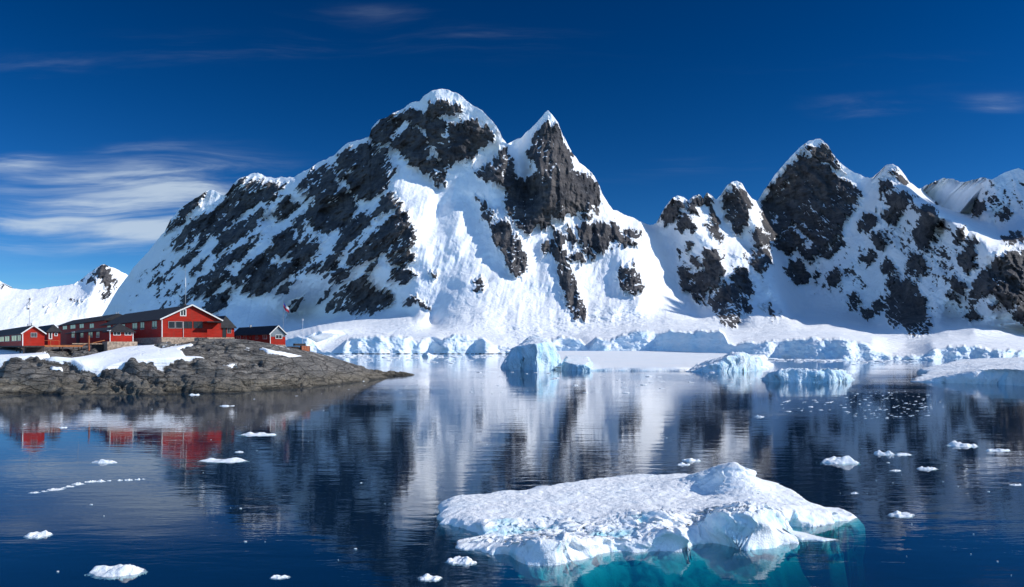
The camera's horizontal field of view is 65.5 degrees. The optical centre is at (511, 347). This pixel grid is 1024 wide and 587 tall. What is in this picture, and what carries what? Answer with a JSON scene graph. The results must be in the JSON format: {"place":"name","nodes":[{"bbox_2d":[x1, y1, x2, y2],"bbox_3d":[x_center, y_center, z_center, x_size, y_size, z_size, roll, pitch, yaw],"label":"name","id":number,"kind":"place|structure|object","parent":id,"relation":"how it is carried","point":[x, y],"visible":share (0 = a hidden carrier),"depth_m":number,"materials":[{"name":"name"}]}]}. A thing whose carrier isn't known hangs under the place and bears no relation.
{"place":"outdoors","nodes":[
{"label":"outdoors","id":0,"kind":"place"},
{"bbox_2d":[0,264,127,329],"bbox_3d":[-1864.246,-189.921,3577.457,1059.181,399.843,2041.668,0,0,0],"label":"snow mountain","id":1,"kind":"structure","parent":0,"point":[91,294],"depth_m":3405.94,"materials":[{"name":"white snow"}]},
{"bbox_2d":[185,268,185,303],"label":"radio mast","id":2,"kind":"object","parent":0,"point":[185,285],"visible":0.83,"depth_m":177.96,"materials":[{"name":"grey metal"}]},
{"bbox_2d":[0,338,413,395],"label":"rocky island","id":3,"kind":"structure","parent":0,"point":[203,365],"depth_m":147.38,"materials":[{"name":"grey stone"}]},
{"bbox_2d":[0,323,46,353],"bbox_3d":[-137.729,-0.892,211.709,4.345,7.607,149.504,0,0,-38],"label":"stilt hut","id":4,"kind":"object","parent":3,"relation":"on","point":[28,339],"visible":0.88,"depth_m":155.17,"materials":[{"name":"red wood"}]},
{"bbox_2d":[5,336,9,341],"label":"window","id":5,"kind":"structure","parent":4,"relation":"in","point":[7,338],"depth_m":171.36,"materials":[{"name":"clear glass"}]},
{"bbox_2d":[11,335,16,340],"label":"window","id":6,"kind":"structure","parent":4,"relation":"in","point":[13,338],"depth_m":161.72,"materials":[{"name":"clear glass"}]},
{"bbox_2d":[38,324,61,344],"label":"white trimmed house","id":7,"kind":"structure","parent":3,"relation":"on","point":[53,331],"depth_m":183.03,"materials":[{"name":"paint"}]},
{"bbox_2d":[44,340,104,351],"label":"timber deck","id":8,"kind":"structure","parent":3,"relation":"on","point":[62,346],"depth_m":160.28,"materials":[{"name":"brown wood"}]},
{"bbox_2d":[71,343,101,348],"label":"walkway","id":9,"kind":"structure","parent":3,"relation":"on","point":[84,343],"depth_m":167.19,"materials":[{"name":"wood"}]},
{"bbox_2d":[65,327,110,343],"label":"gallery house","id":10,"kind":"structure","parent":3,"relation":"on","point":[81,336],"depth_m":194.30,"materials":[{"name":"red wood"}]},
{"bbox_2d":[76,333,79,342],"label":"door","id":11,"kind":"structure","parent":10,"relation":"in","point":[77,334],"depth_m":201.61,"materials":[{"name":"red wood"}]},
{"bbox_2d":[88,336,89,350],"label":"marker post","id":12,"kind":"object","parent":3,"relation":"on","point":[88,343],"visible":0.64,"depth_m":159.93,"materials":[{"name":"brown wood"}]},
{"bbox_2d":[58,312,121,344],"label":"two storey house","id":13,"kind":"structure","parent":3,"relation":"on","point":[82,324],"depth_m":240.76,"materials":[{"name":"red wood"}]},
{"bbox_2d":[91,344,103,352],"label":"storage box","id":14,"kind":"object","parent":3,"relation":"on","point":[99,347],"visible":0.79,"depth_m":161.76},
{"bbox_2d":[102,323,136,350],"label":"bay house","id":15,"kind":"structure","parent":3,"relation":"on","point":[118,335],"depth_m":161.31,"materials":[{"name":"wood"}]},
{"bbox_2d":[99,304,222,344],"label":"red house","id":16,"kind":"structure","parent":3,"relation":"on","point":[184,323],"depth_m":169.65,"materials":[{"name":"wood"}]},
{"bbox_2d":[132,323,136,329],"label":"window","id":17,"kind":"structure","parent":16,"relation":"in","point":[134,325],"depth_m":183.44,"materials":[{"name":"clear glass"}]},
{"bbox_2d":[140,322,143,329],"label":"window","id":18,"kind":"structure","parent":16,"relation":"in","point":[141,323],"depth_m":177.88,"materials":[{"name":"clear glass"}]},
{"bbox_2d":[152,321,156,328],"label":"window","id":19,"kind":"structure","parent":16,"relation":"in","point":[154,323],"depth_m":169.53,"materials":[{"name":"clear glass"}]},
{"bbox_2d":[168,321,174,327],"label":"window","id":20,"kind":"structure","parent":16,"relation":"in","point":[171,324],"depth_m":166.13,"materials":[{"name":"grey glass"}]},
{"bbox_2d":[175,321,182,327],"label":"window","id":21,"kind":"structure","parent":16,"relation":"in","point":[178,324],"depth_m":167.02,"materials":[{"name":"grey glass"}]},
{"bbox_2d":[180,309,185,315],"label":"window","id":22,"kind":"structure","parent":16,"relation":"in","point":[183,312],"depth_m":167.59,"materials":[{"name":"white paint"}]},
{"bbox_2d":[193,321,198,327],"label":"window","id":23,"kind":"structure","parent":16,"relation":"in","point":[195,323],"depth_m":169.16,"materials":[{"name":"black glass"}]},
{"bbox_2d":[216,316,236,338],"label":"house","id":24,"kind":"structure","parent":3,"relation":"on","point":[228,326],"depth_m":185.19,"materials":[{"name":"wood"}]},
{"bbox_2d":[222,328,225,337],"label":"door","id":25,"kind":"structure","parent":24,"relation":"in","point":[223,329],"depth_m":184.52,"materials":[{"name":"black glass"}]},
{"bbox_2d":[234,325,287,346],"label":"red house","id":26,"kind":"structure","parent":3,"relation":"on","point":[276,334],"depth_m":190.24,"materials":[{"name":"wood"}]},
{"bbox_2d":[283,302,288,329],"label":"flagpole","id":27,"kind":"object","parent":3,"relation":"on","point":[286,308],"visible":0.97,"depth_m":192.00,"materials":[{"name":"grey metal"}]},
{"bbox_2d":[292,344,309,350],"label":"rusty crate","id":28,"kind":"object","parent":3,"relation":"on","point":[304,347],"visible":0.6,"depth_m":188.26,"materials":[{"name":"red metal"}]},
{"bbox_2d":[0,354,1023,586],"bbox_3d":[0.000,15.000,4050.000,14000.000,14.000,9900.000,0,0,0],"label":"water","id":29,"kind":"structure","parent":0,"point":[293,504],"depth_m":52.11,"materials":[{"name":"blue liquid"}]},
{"bbox_2d":[25,530,51,537],"bbox_3d":[-20.179,7.938,33.893,1.118,0.262,0.924,0,0,2],"label":"ice chunk","id":30,"kind":"object","parent":29,"relation":"on","point":[36,534],"visible":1,"depth_m":33.82,"materials":[{"name":"white ice"}]},
{"bbox_2d":[94,459,116,462],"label":"ice chunk","id":31,"kind":"object","parent":29,"relation":"on","point":[105,461],"visible":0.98,"depth_m":55.19,"materials":[{"name":"white ice"}]},
{"bbox_2d":[89,564,143,576],"bbox_3d":[-14.081,7.915,28.372,2.067,0.470,1.426,0,0,-2],"label":"ice chunk","id":32,"kind":"object","parent":29,"relation":"on","point":[116,570],"visible":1,"depth_m":28.14,"materials":[{"name":"white ice"}]},
{"bbox_2d":[200,457,246,461],"bbox_3d":[-20.327,7.950,56.197,3.612,0.265,1.907,0,0,1],"label":"ice chunk","id":33,"kind":"object","parent":29,"relation":"on","point":[235,459],"visible":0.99,"depth_m":56.01,"materials":[{"name":"white ice"}]},
{"bbox_2d":[241,432,275,435],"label":"ice chunk","id":34,"kind":"object","parent":29,"relation":"on","point":[256,434],"visible":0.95,"depth_m":72.70,"materials":[{"name":"white ice"}]},
{"bbox_2d":[271,575,287,578],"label":"ice chunk","id":35,"kind":"object","parent":29,"relation":"on","point":[278,576],"visible":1,"depth_m":27.67,"materials":[{"name":"white ice"}]},
{"bbox_2d":[422,353,436,356],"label":"iceberg","id":36,"kind":"object","parent":29,"relation":"on","point":[427,355],"visible":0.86,"depth_m":658.82,"materials":[{"name":"white ice"}]},
{"bbox_2d":[420,573,440,579],"bbox_3d":[-2.853,7.967,27.625,0.871,0.198,0.674,0,0,6],"label":"ice chunk","id":37,"kind":"object","parent":29,"relation":"on","point":[427,576],"visible":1,"depth_m":27.54,"materials":[{"name":"white ice"}]},
{"bbox_2d":[447,556,476,563],"bbox_3d":[-1.897,7.940,29.789,1.233,0.319,0.909,0,0,8],"label":"ice chunk","id":38,"kind":"object","parent":29,"relation":"on","point":[461,560],"visible":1,"depth_m":29.58,"materials":[{"name":"white ice"}]},
{"bbox_2d":[24,354,992,571],"bbox_3d":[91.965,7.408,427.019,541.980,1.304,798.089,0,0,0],"label":"brash ice","id":39,"kind":"structure","parent":29,"relation":"on","point":[770,359],"depth_m":442.27,"materials":[{"name":"white ice"}]},
{"bbox_2d":[500,336,560,370],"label":"iceberg","id":40,"kind":"object","parent":29,"relation":"on","point":[533,353],"visible":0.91,"depth_m":277.05,"materials":[{"name":"ice"}]},
{"bbox_2d":[561,355,592,370],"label":"iceberg","id":41,"kind":"object","parent":29,"relation":"on","point":[576,363],"visible":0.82,"depth_m":273.14,"materials":[{"name":"white ice"}]},
{"bbox_2d":[437,462,856,565],"bbox_3d":[6.501,11.833,40.041,23.535,11.927,28.845,0,0,0],"label":"ice floe","id":42,"kind":"object","parent":29,"relation":"on","point":[736,505],"visible":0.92,"depth_m":34.80,"materials":[{"name":"white ice"}]},
{"bbox_2d":[554,351,773,370],"bbox_3d":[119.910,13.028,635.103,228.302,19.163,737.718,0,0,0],"label":"ice shelf","id":43,"kind":"object","parent":29,"relation":"on","point":[642,361],"visible":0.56,"depth_m":407.77,"materials":[{"name":"white ice"}]},
{"bbox_2d":[683,458,699,460],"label":"ice chunk","id":44,"kind":"object","parent":29,"relation":"on","point":[690,459],"visible":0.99,"depth_m":55.99,"materials":[{"name":"white ice"}]},
{"bbox_2d":[685,352,762,371],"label":"iceberg","id":45,"kind":"object","parent":29,"relation":"on","point":[737,362],"visible":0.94,"depth_m":258.07,"materials":[{"name":"white ice"}]},
{"bbox_2d":[762,368,853,382],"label":"iceberg","id":46,"kind":"object","parent":29,"relation":"on","point":[807,375],"visible":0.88,"depth_m":181.03,"materials":[{"name":"white ice"}]},
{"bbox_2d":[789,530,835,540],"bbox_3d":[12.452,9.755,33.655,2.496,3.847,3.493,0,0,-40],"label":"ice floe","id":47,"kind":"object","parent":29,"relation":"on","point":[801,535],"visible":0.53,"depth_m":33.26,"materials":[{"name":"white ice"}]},
{"bbox_2d":[822,456,857,463],"bbox_3d":[22.715,7.839,55.416,2.888,0.671,1.588,0,0,8],"label":"ice chunk","id":48,"kind":"object","parent":29,"relation":"on","point":[842,460],"visible":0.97,"depth_m":54.95,"materials":[{"name":"white ice"}]},
{"bbox_2d":[874,450,893,454],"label":"ice chunk","id":49,"kind":"object","parent":29,"relation":"on","point":[884,453],"visible":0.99,"depth_m":59.44,"materials":[{"name":"white ice"}]},
{"bbox_2d":[888,511,913,516],"bbox_3d":[18.520,7.960,37.960,1.334,0.275,1.001,0,0,8],"label":"ice chunk","id":50,"kind":"object","parent":29,"relation":"on","point":[900,514],"visible":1,"depth_m":37.89,"materials":[{"name":"white ice"}]},
{"bbox_2d":[917,466,935,469],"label":"ice chunk","id":51,"kind":"object","parent":29,"relation":"on","point":[927,468],"visible":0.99,"depth_m":52.21,"materials":[{"name":"white ice"}]},
{"bbox_2d":[947,440,976,446],"bbox_3d":[36.589,7.904,64.894,2.474,0.536,1.946,0,0,5],"label":"ice chunk","id":52,"kind":"object","parent":29,"relation":"on","point":[956,443],"visible":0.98,"depth_m":64.44,"materials":[{"name":"white ice"}]},
{"bbox_2d":[911,357,1023,385],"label":"snow floe","id":53,"kind":"object","parent":29,"relation":"on","point":[1004,371],"visible":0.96,"depth_m":181.61,"materials":[{"name":"white snow"}]},
{"bbox_2d":[986,449,1009,450],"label":"ice chunk","id":54,"kind":"object","parent":29,"relation":"on","point":[997,450],"visible":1,"depth_m":61.51,"materials":[{"name":"white ice"}]},
{"bbox_2d":[0,0,1023,289],"label":"sky","id":55,"kind":"structure","parent":0,"point":[116,115],"materials":[{"name":"blue"}]},
{"bbox_2d":[102,89,1023,360],"bbox_3d":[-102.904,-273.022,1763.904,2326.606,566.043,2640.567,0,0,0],"label":"mountain range","id":56,"kind":"structure","parent":0,"point":[442,221],"depth_m":1505.74,"materials":[{"name":"white snow"}]}
]}

